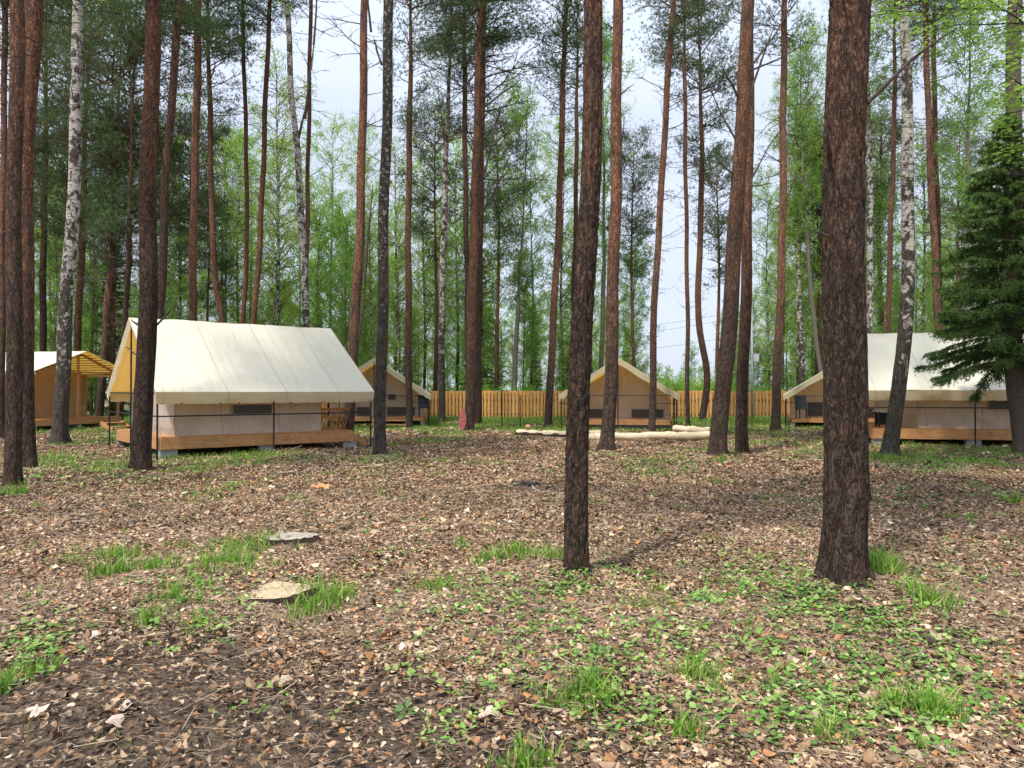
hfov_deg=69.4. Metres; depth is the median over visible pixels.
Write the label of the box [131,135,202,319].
birch tree
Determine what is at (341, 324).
birch tree
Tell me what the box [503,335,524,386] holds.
birch tree
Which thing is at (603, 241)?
aspen tree
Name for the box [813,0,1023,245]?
birch tree
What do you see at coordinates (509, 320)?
birch tree
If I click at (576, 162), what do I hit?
pine tree
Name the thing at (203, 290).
birch tree
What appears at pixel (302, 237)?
birch tree
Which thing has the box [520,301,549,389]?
aspen tree
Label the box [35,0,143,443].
birch tree
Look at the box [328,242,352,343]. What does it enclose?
birch tree
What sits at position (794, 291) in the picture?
birch tree
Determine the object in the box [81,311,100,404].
birch tree
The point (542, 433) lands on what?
peeled log
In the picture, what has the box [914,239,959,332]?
birch tree
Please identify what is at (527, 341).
aspen tree
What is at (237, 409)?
window
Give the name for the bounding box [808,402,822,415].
window
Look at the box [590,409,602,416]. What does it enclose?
window
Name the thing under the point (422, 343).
aspen tree
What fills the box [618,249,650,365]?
birch tree
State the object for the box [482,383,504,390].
leafy shrub
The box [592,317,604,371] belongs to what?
aspen tree
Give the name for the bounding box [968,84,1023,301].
birch tree
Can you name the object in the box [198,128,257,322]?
birch tree
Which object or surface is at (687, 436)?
peeled log
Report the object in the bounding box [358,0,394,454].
pine tree
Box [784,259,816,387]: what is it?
birch tree
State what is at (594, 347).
birch tree
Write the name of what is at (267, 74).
pine tree
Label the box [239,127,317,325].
birch tree
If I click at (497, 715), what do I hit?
dry leaf
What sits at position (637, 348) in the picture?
aspen tree
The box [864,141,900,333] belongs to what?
aspen tree
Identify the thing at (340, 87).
sky
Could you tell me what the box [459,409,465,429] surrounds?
painted board
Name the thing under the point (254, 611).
sawdust
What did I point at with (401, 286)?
birch tree
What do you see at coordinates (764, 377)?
spruce tree
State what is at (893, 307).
birch tree
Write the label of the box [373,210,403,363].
birch tree
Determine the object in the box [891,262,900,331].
spruce tree
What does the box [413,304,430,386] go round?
birch tree
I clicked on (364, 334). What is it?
birch tree
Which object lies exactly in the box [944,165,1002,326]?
aspen tree
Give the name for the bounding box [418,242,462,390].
aspen tree
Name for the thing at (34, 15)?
pine tree
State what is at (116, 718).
dry leaf
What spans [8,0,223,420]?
pine tree
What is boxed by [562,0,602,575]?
pine tree
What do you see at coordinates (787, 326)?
birch tree
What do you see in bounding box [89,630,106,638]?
dry leaf
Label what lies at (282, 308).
aspen tree
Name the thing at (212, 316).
pine tree
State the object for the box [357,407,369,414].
window
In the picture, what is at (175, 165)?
pine tree
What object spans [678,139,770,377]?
pine tree
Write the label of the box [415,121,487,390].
birch tree
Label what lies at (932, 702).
grass
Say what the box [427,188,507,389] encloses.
aspen tree
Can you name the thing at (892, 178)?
pine tree
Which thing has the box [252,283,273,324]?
birch tree
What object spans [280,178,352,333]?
aspen tree
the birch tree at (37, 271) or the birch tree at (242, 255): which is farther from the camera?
the birch tree at (242, 255)
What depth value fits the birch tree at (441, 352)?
37.93 m
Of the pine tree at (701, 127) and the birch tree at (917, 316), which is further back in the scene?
the birch tree at (917, 316)
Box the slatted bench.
[321,408,349,428]
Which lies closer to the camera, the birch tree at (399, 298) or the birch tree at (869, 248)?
the birch tree at (869, 248)
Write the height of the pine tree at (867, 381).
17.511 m
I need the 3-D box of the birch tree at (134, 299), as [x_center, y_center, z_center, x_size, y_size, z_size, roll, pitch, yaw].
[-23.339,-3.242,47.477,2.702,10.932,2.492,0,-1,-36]
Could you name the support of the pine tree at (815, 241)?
on the ground at (322, 747)
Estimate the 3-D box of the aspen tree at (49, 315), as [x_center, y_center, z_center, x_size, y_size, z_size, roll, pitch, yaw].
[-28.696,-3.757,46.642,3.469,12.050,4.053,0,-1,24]
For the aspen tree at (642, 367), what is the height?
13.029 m
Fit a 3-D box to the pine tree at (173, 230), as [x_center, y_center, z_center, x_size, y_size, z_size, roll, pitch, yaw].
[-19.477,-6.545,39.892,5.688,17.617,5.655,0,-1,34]
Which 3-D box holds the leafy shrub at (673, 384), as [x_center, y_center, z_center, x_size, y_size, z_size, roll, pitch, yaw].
[9.387,0.851,43.454,3.221,3.834,3.041,0,-1,-8]
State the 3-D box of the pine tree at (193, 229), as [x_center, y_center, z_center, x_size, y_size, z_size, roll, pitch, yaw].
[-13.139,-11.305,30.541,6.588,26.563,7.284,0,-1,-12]
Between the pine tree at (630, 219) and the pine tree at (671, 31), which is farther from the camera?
the pine tree at (630, 219)
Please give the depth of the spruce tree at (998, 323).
18.50 m
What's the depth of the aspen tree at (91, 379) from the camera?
47.76 m
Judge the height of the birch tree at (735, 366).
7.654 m
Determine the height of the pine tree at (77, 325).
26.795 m
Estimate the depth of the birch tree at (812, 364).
49.09 m
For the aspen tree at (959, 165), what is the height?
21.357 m
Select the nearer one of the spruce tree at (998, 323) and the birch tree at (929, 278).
the spruce tree at (998, 323)
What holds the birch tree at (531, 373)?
on the ground at (322, 747)
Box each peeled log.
[515,429,599,440]
[543,430,600,433]
[594,431,709,440]
[672,425,709,431]
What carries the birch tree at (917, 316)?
on the ground at (322, 747)
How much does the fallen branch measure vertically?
0.053 m
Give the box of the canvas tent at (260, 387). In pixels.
[107,318,373,458]
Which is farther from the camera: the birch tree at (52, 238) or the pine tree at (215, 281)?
the birch tree at (52, 238)
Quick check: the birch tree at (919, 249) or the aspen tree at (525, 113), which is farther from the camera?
the birch tree at (919, 249)
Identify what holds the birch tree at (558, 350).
on the ground at (322, 747)
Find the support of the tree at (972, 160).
on the ground at (322, 747)
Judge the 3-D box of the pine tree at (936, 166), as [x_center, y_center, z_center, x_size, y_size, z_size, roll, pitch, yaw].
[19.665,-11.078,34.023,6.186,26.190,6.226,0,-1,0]
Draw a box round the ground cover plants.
[0,447,1023,766]
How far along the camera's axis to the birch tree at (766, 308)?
50.04 m
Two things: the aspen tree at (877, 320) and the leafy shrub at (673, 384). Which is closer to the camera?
the leafy shrub at (673, 384)
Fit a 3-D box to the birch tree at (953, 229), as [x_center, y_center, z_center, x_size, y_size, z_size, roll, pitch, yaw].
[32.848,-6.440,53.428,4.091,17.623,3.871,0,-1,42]
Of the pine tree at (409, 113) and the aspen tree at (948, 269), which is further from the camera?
the aspen tree at (948, 269)
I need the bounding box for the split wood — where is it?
[311,483,331,487]
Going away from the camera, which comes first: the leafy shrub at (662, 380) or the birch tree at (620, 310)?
the leafy shrub at (662, 380)
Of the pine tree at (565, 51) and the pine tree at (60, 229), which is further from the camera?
the pine tree at (60, 229)
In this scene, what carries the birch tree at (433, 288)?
on the ground at (322, 747)
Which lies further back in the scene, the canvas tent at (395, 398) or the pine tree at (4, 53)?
the canvas tent at (395, 398)
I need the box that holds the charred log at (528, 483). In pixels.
[510,481,539,486]
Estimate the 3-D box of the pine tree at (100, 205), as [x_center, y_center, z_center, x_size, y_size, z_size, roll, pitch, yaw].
[-19.877,-5.873,37.331,5.053,16.136,4.658,0,-1,4]
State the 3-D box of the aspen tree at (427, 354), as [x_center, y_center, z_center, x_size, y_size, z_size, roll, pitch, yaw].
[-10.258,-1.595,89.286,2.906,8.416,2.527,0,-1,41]
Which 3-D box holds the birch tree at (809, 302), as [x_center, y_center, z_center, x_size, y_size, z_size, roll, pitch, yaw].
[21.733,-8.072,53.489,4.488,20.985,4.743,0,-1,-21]
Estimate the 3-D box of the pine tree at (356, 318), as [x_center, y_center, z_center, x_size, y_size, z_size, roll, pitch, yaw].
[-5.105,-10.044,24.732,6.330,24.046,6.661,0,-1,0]
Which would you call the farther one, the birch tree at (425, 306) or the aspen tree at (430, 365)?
the aspen tree at (430, 365)
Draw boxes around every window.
[233,405,271,413]
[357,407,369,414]
[387,407,414,414]
[388,394,395,399]
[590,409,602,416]
[632,409,662,417]
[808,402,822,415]
[869,408,874,416]
[989,401,1007,408]
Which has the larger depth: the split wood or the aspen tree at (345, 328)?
the aspen tree at (345, 328)
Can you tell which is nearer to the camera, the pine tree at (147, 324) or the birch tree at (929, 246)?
the pine tree at (147, 324)
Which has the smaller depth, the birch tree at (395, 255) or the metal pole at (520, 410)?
the metal pole at (520, 410)
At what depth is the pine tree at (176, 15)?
24.96 m
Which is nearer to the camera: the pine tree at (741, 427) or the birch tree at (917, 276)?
the pine tree at (741, 427)
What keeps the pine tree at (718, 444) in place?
on the ground at (322, 747)
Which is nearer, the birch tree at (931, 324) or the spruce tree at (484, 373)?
the birch tree at (931, 324)
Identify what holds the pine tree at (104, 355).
on the ground at (322, 747)
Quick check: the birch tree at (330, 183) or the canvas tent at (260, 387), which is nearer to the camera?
the canvas tent at (260, 387)
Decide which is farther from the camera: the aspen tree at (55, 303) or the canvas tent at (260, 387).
the aspen tree at (55, 303)
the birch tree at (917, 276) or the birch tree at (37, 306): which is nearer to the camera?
the birch tree at (917, 276)
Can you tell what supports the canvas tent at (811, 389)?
on the ground at (322, 747)
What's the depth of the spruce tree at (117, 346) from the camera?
44.79 m
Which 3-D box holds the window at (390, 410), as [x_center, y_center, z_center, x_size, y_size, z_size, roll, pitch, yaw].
[-5.236,1.280,34.853,1.300,0.390,0.012,0,-1,-6]
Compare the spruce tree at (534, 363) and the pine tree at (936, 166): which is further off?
the spruce tree at (534, 363)
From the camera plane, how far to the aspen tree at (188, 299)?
58.81 m
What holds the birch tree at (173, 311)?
on the ground at (322, 747)
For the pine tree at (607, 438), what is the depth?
20.24 m
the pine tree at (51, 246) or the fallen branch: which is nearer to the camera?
the fallen branch
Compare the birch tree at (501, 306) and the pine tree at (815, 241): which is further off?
the birch tree at (501, 306)
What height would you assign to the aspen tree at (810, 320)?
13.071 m
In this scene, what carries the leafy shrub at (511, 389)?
on the ground at (322, 747)
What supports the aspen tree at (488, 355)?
on the ground at (322, 747)
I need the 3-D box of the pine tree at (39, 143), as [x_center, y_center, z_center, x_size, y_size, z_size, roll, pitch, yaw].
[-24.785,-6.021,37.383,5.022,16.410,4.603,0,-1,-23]
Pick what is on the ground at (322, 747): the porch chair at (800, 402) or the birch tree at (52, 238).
the birch tree at (52, 238)
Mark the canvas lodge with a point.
(85, 365)
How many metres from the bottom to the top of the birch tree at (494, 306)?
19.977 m
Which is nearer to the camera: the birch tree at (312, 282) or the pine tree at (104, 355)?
the pine tree at (104, 355)
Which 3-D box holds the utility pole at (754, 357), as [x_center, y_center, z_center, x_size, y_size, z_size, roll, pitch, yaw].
[12.735,-1.025,38.959,0.480,6.201,0.256,0,-1,0]
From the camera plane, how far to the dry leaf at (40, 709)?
3.59 m
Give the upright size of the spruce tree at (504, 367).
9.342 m
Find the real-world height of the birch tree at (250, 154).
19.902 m
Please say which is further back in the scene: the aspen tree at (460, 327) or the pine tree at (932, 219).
the aspen tree at (460, 327)
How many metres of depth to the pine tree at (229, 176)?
51.77 m
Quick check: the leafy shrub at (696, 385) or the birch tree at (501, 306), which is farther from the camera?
the birch tree at (501, 306)
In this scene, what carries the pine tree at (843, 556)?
on the ground at (322, 747)
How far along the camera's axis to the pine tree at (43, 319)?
40.91 m
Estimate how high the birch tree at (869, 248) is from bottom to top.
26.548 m
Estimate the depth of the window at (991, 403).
21.47 m
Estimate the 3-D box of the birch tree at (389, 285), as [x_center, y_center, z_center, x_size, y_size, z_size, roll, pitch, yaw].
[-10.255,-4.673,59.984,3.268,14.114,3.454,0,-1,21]
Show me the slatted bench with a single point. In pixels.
(338, 421)
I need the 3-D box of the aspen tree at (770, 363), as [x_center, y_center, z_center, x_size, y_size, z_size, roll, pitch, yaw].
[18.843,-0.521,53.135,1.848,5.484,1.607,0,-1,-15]
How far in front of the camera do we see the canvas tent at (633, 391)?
30.88 m
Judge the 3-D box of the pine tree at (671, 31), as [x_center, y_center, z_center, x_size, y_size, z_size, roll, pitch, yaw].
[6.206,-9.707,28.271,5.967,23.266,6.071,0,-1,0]
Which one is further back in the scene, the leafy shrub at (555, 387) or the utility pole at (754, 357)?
the leafy shrub at (555, 387)
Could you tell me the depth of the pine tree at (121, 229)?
47.63 m
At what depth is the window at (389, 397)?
34.81 m
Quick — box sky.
[0,0,1023,391]
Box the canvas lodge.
[5,351,121,429]
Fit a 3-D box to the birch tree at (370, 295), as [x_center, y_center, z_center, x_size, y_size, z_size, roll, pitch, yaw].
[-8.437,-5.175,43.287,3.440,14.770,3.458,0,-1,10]
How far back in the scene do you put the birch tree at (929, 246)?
60.82 m
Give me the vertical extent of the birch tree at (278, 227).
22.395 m
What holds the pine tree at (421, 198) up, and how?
on the ground at (322, 747)
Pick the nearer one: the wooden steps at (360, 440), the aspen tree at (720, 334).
the wooden steps at (360, 440)
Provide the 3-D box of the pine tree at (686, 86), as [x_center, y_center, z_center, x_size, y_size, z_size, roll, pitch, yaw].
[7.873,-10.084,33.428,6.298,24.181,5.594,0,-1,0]
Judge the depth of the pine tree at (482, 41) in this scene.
30.45 m
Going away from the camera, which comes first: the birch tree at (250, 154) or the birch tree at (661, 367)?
the birch tree at (250, 154)
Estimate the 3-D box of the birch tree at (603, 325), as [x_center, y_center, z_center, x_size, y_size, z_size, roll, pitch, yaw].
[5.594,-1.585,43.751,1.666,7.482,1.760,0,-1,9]
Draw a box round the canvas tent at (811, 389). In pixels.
[783,371,874,426]
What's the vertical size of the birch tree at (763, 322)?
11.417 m
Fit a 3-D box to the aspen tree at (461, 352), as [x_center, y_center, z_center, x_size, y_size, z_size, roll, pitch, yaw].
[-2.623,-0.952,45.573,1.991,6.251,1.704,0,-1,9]
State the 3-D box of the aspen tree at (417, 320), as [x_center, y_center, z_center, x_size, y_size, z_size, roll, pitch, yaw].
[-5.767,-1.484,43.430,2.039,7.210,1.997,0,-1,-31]
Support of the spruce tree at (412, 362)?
on the ground at (322, 747)
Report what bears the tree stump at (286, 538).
on the ground at (322, 747)
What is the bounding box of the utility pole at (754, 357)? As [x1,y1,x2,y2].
[751,306,758,418]
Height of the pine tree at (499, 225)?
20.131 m
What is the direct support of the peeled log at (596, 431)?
on the ground at (322, 747)
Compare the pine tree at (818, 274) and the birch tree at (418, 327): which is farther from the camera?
the birch tree at (418, 327)
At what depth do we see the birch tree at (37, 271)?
47.32 m
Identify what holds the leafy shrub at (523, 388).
on the ground at (322, 747)
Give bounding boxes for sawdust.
[76,548,403,643]
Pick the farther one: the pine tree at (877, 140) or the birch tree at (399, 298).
the birch tree at (399, 298)
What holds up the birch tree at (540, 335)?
on the ground at (322, 747)
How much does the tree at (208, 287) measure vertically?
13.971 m
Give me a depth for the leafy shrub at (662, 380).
45.33 m
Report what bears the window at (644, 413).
in the canvas tent at (633, 391)
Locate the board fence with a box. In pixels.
[321,390,790,417]
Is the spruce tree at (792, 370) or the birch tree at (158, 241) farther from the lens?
the spruce tree at (792, 370)
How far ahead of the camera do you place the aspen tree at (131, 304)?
53.48 m
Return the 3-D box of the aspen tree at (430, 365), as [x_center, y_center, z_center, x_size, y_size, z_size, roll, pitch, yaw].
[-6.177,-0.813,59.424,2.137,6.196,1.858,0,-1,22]
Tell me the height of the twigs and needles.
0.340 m
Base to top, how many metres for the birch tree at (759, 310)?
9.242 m
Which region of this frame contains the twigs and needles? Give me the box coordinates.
[0,440,1023,767]
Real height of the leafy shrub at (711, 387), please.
3.742 m
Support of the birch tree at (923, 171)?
on the ground at (322, 747)
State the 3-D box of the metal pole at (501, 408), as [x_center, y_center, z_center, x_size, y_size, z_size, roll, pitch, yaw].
[-0.431,1.148,31.991,0.044,1.720,0.044,0,-1,-22]
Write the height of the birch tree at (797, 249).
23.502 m
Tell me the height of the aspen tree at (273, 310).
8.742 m
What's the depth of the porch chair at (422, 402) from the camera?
33.79 m
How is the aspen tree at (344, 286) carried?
on the ground at (322, 747)
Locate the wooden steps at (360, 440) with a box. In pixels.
[354,434,366,444]
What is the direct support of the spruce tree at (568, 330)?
on the ground at (322, 747)
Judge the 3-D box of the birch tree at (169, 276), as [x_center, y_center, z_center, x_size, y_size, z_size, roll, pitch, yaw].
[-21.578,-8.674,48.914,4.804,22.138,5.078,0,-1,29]
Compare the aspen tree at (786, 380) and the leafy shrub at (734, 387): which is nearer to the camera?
the leafy shrub at (734, 387)
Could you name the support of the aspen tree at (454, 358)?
on the ground at (322, 747)
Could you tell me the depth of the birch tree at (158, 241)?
51.98 m
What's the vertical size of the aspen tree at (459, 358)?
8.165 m
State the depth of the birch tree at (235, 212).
47.36 m
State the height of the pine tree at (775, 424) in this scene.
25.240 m
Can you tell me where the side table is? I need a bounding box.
[873,410,887,427]
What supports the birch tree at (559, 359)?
on the ground at (322, 747)
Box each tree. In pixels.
[0,0,55,468]
[0,0,88,485]
[0,0,116,438]
[0,0,167,350]
[0,0,193,415]
[0,2,113,351]
[0,108,68,282]
[6,174,50,351]
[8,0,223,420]
[33,169,86,347]
[34,123,108,282]
[34,144,90,349]
[34,232,92,351]
[34,250,39,351]
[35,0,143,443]
[35,194,89,351]
[35,266,48,351]
[50,182,138,415]
[63,109,160,415]
[63,167,125,411]
[72,255,100,351]
[73,261,117,392]
[75,245,107,410]
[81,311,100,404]
[84,0,250,318]
[86,124,139,415]
[87,225,130,416]
[102,96,207,271]
[103,0,197,470]
[116,270,138,411]
[120,0,293,322]
[129,253,170,319]
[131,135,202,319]
[131,137,181,306]
[139,101,244,276]
[157,90,211,319]
[158,0,248,320]
[164,174,206,320]
[170,185,243,321]
[180,111,260,308]
[181,274,209,320]
[182,220,215,321]
[197,272,217,321]
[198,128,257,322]
[201,121,276,323]
[213,0,296,323]
[220,185,267,319]
[223,127,282,323]
[224,41,332,326]
[228,0,319,323]
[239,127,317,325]
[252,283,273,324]
[259,294,287,325]
[265,280,295,325]
[266,150,330,326]
[268,0,316,326]
[275,0,338,299]
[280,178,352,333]
[293,251,339,326]
[295,106,367,347]
[310,189,377,366]
[311,0,412,430]
[312,233,367,361]
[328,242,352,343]
[331,110,394,363]
[333,296,361,347]
[338,169,400,365]
[342,257,377,363]
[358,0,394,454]
[361,290,376,361]
[364,129,430,374]
[365,0,458,428]
[369,245,402,362]
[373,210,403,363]
[387,241,420,375]
[388,234,422,372]
[389,130,454,389]
[390,89,486,390]
[393,0,530,372]
[397,298,428,388]
[399,225,431,382]
[400,322,421,384]
[403,2,492,421]
[403,301,432,386]
[406,0,560,429]
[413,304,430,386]
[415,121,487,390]
[415,188,460,387]
[417,210,455,390]
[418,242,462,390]
[420,0,554,424]
[420,347,433,390]
[421,346,433,388]
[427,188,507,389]
[437,211,503,385]
[445,348,455,387]
[447,334,460,387]
[449,333,465,390]
[455,329,484,389]
[458,103,553,389]
[459,248,503,390]
[468,130,537,389]
[470,60,551,390]
[483,318,499,389]
[484,262,508,379]
[492,318,511,390]
[493,326,508,388]
[500,150,570,390]
[501,254,548,390]
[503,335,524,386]
[505,309,519,389]
[509,288,543,385]
[512,0,634,425]
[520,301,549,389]
[524,109,598,390]
[528,0,630,315]
[528,336,542,390]
[534,288,548,389]
[538,290,565,390]
[544,303,569,385]
[547,223,599,386]
[550,143,623,373]
[554,325,567,390]
[555,261,571,389]
[561,347,568,390]
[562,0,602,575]
[578,2,638,369]
[592,264,603,365]
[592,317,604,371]
[593,296,619,367]
[596,0,645,450]
[598,118,672,367]
[598,264,630,359]
[599,228,664,375]
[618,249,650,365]
[621,336,630,361]
[622,321,642,367]
[622,322,646,365]
[623,0,741,425]
[626,0,723,430]
[639,0,771,420]
[657,362,662,376]
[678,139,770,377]
[681,340,701,385]
[696,364,703,384]
[698,0,802,455]
[709,299,753,387]
[724,8,782,452]
[729,0,826,430]
[733,293,761,390]
[733,306,761,387]
[733,327,738,388]
[749,295,764,385]
[749,340,768,389]
[752,162,795,389]
[752,198,815,390]
[753,217,796,377]
[756,287,776,389]
[757,316,772,390]
[758,79,823,389]
[759,357,771,390]
[760,339,772,387]
[761,32,824,384]
[766,110,866,375]
[768,250,806,390]
[770,1,827,372]
[777,133,823,369]
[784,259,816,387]
[785,342,795,390]
[787,129,822,378]
[789,157,822,379]
[791,278,821,373]
[808,318,822,376]
[811,0,955,589]
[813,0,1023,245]
[820,0,918,333]
[820,96,871,500]
[864,98,925,332]
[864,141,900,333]
[866,0,947,332]
[866,0,950,455]
[866,113,918,333]
[873,305,891,332]
[874,0,973,325]
[874,0,986,328]
[874,273,900,328]
[882,125,959,332]
[885,283,914,332]
[887,209,929,332]
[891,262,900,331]
[892,242,932,332]
[911,0,1023,309]
[913,0,1023,454]
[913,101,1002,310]
[913,181,955,327]
[913,244,949,332]
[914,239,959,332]
[918,231,954,329]
[926,234,985,328]
[941,181,986,309]
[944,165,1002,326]
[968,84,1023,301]
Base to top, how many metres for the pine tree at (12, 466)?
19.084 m
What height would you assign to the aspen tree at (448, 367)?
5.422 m
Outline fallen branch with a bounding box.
[887,610,960,623]
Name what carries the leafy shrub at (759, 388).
on the ground at (322, 747)
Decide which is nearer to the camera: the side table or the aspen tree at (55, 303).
the side table
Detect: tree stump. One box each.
[235,581,322,605]
[262,532,320,545]
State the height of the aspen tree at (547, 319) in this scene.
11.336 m
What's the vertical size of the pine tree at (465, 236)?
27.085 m
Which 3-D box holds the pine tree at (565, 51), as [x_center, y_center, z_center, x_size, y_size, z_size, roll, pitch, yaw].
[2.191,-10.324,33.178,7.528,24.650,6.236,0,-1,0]
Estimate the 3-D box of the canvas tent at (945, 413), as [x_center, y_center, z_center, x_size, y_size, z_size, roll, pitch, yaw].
[13.894,0.148,23.953,5.906,3.664,5.684,0,-1,12]
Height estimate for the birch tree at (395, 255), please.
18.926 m
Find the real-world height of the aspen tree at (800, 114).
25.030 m
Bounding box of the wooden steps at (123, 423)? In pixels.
[100,420,129,430]
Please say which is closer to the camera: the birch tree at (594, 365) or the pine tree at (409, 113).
the pine tree at (409, 113)
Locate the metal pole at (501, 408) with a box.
[501,391,502,426]
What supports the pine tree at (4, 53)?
on the ground at (322, 747)
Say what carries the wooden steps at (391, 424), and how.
on the ground at (322, 747)
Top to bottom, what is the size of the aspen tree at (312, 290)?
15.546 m
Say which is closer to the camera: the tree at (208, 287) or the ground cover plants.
the ground cover plants
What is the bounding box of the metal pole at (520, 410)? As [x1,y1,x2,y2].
[520,395,520,426]
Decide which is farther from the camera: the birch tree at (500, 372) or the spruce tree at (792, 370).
the spruce tree at (792, 370)
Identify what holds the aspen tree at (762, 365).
on the ground at (322, 747)
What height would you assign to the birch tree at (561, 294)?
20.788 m
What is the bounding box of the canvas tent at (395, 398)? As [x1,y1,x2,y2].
[323,358,430,425]
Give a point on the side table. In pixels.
(880, 418)
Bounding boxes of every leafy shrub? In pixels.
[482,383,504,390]
[493,383,523,390]
[511,383,534,390]
[541,379,566,390]
[657,364,684,388]
[657,366,693,397]
[672,372,703,390]
[679,374,713,390]
[692,368,733,390]
[713,377,757,390]
[749,383,771,390]
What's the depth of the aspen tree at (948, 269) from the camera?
47.51 m
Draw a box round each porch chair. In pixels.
[418,396,429,416]
[794,395,810,418]
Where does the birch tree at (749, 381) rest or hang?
on the ground at (322, 747)
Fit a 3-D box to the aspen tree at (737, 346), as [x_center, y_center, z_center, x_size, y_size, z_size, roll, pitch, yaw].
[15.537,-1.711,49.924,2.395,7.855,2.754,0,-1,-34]
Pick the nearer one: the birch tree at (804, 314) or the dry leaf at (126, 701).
the dry leaf at (126, 701)
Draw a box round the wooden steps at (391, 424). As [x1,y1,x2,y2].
[371,419,405,426]
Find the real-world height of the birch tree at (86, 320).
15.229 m
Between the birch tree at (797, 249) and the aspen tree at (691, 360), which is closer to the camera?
the birch tree at (797, 249)
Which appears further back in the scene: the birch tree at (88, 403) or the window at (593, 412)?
the birch tree at (88, 403)
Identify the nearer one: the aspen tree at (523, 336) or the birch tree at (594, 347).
the aspen tree at (523, 336)
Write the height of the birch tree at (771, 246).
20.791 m
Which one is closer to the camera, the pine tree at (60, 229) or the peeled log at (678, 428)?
the peeled log at (678, 428)
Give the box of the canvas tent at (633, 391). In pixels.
[559,358,678,429]
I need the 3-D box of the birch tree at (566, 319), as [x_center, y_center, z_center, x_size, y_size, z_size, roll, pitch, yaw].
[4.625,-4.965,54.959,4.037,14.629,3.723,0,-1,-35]
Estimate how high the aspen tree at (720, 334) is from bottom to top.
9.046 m
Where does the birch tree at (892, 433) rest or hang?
on the ground at (322, 747)
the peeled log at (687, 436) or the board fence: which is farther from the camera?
the board fence
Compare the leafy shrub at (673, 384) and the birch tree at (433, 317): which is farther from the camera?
the birch tree at (433, 317)
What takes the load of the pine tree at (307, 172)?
on the ground at (322, 747)
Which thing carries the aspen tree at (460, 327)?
on the ground at (322, 747)
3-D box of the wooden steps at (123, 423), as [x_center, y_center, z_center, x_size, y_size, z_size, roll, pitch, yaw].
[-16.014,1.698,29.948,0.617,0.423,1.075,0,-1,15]
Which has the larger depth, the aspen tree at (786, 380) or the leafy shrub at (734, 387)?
the aspen tree at (786, 380)
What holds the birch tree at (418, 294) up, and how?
on the ground at (322, 747)
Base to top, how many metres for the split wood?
0.118 m
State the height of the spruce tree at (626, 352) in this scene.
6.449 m
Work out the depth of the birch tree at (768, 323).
65.90 m
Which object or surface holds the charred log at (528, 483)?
on the ground at (322, 747)
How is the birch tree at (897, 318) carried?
on the ground at (322, 747)
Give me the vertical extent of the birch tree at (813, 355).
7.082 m
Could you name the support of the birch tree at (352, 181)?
on the ground at (322, 747)
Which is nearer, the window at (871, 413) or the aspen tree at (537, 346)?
the window at (871, 413)
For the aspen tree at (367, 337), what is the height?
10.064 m
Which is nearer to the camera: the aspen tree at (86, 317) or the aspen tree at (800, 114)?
the aspen tree at (800, 114)
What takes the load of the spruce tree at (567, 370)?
on the ground at (322, 747)
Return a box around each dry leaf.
[25,703,56,716]
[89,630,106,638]
[99,714,123,726]
[118,699,141,710]
[477,705,501,717]
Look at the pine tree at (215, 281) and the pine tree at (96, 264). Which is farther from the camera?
the pine tree at (96, 264)
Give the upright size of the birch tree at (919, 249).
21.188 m
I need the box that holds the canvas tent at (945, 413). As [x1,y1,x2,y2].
[867,333,1011,445]
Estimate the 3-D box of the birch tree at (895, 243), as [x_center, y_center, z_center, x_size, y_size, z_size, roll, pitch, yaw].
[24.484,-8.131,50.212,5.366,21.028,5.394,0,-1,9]
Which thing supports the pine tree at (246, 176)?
on the ground at (322, 747)
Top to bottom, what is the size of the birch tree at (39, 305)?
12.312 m
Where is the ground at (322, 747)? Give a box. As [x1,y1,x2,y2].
[0,393,1023,767]
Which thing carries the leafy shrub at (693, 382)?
on the ground at (322, 747)
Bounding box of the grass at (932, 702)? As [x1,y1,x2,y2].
[0,414,1023,767]
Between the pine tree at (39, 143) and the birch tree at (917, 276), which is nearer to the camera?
the pine tree at (39, 143)
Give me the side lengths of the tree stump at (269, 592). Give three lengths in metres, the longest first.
0.936 x 0.519 x 0.152 m
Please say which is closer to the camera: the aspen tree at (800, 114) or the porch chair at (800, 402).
the porch chair at (800, 402)
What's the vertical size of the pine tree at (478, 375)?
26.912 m
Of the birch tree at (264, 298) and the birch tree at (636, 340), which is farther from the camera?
the birch tree at (636, 340)
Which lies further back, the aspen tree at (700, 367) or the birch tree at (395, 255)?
the aspen tree at (700, 367)

